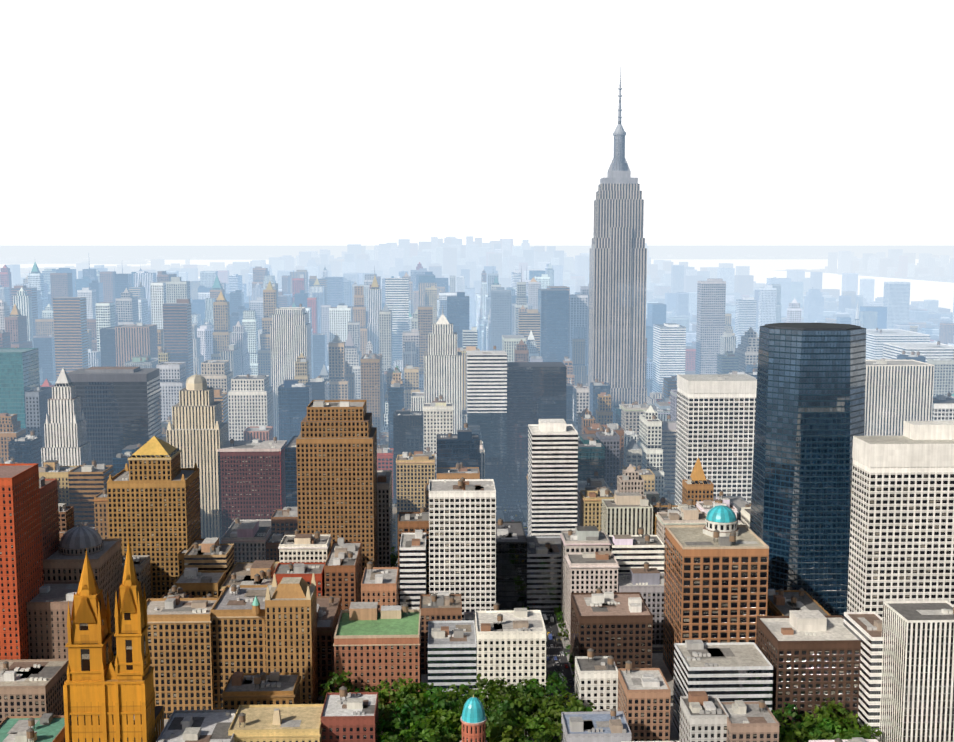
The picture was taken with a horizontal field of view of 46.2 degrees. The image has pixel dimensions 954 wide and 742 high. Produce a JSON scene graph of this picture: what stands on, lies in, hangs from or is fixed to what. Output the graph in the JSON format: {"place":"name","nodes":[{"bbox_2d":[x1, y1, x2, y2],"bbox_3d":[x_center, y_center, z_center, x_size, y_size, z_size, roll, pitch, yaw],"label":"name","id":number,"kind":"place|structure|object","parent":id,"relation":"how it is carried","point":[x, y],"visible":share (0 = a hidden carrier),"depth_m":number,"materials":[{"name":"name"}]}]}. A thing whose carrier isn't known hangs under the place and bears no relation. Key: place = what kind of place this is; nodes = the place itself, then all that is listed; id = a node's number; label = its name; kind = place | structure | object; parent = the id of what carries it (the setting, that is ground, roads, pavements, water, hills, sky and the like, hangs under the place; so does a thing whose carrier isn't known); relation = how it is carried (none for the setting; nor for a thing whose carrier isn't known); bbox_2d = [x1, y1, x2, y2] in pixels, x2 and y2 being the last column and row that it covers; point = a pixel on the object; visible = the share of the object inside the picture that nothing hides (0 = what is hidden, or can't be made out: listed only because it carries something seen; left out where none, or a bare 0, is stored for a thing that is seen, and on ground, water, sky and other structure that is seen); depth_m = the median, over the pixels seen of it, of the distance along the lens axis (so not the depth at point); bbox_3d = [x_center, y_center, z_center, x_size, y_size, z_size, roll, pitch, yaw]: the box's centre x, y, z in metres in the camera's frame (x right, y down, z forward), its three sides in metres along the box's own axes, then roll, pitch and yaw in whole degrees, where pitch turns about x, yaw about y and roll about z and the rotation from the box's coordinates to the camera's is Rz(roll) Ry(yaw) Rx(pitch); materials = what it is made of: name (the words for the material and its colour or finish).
{"place":"outdoors","nodes":[
{"label":"outdoors","id":0,"kind":"place"},
{"bbox_2d":[0,245,953,321],"bbox_3d":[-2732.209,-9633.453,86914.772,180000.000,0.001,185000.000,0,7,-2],"label":"ground","id":1,"kind":"structure","parent":0,"point":[102,252],"depth_m":43773.46,"materials":[{"name":"white"}]},
{"bbox_2d":[114,505,678,741],"bbox_3d":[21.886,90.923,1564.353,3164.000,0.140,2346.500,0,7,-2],"label":"street pavements","id":2,"kind":"structure","parent":1,"relation":"on","point":[562,644],"depth_m":729.00,"materials":[{"name":"grey concrete"}]},
{"bbox_2d":[114,504,574,740],"bbox_3d":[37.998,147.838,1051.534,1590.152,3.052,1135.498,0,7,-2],"label":"vehicles","id":3,"kind":"object","parent":2,"relation":"on","point":[545,619],"visible":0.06,"depth_m":763.42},
{"bbox_2d":[502,501,574,686],"bbox_3d":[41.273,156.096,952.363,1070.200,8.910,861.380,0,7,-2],"label":"street","id":4,"kind":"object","parent":2,"relation":"on","point":[555,610],"visible":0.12,"depth_m":792.72,"materials":[{"name":"grey asphalt"}]},
{"bbox_2d":[318,546,881,741],"bbox_3d":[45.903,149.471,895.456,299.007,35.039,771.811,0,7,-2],"label":"trees","id":5,"kind":"object","parent":2,"relation":"on","point":[424,720],"visible":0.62,"depth_m":584.47,"materials":[{"name":"green plant"}]},
{"bbox_2d":[33,239,902,420],"bbox_3d":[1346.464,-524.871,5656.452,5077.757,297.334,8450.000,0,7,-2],"label":"buildings","id":6,"kind":"structure","parent":1,"relation":"on","point":[813,309],"depth_m":2994.71,"materials":[{"name":"grey concrete"}]},
{"bbox_2d":[0,236,953,346],"bbox_3d":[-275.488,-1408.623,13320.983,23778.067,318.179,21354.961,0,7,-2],"label":"city","id":7,"kind":"object","parent":1,"relation":"on","point":[471,260],"visible":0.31,"depth_m":6535.24},
{"bbox_2d":[0,67,953,741],"bbox_3d":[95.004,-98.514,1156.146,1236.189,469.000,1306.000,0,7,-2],"label":"buildings","id":8,"kind":"structure","parent":1,"relation":"on","point":[826,469],"depth_m":716.04,"materials":[{"name":"grey concrete"}]},
{"bbox_2d":[0,261,953,741],"bbox_3d":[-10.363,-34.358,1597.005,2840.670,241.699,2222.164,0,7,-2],"label":"city","id":9,"kind":"object","parent":1,"relation":"on","point":[374,325],"visible":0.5,"depth_m":1269.18},
{"bbox_2d":[0,259,953,311],"bbox_3d":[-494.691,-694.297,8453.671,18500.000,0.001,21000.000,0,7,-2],"label":"water","id":10,"kind":"structure","parent":0,"point":[762,270],"depth_m":10783.28,"materials":[{"name":"white liquid"}]},
{"bbox_2d":[0,0,953,244],"label":"sky","id":11,"kind":"structure","parent":0,"point":[123,122],"materials":[{"name":"white"}]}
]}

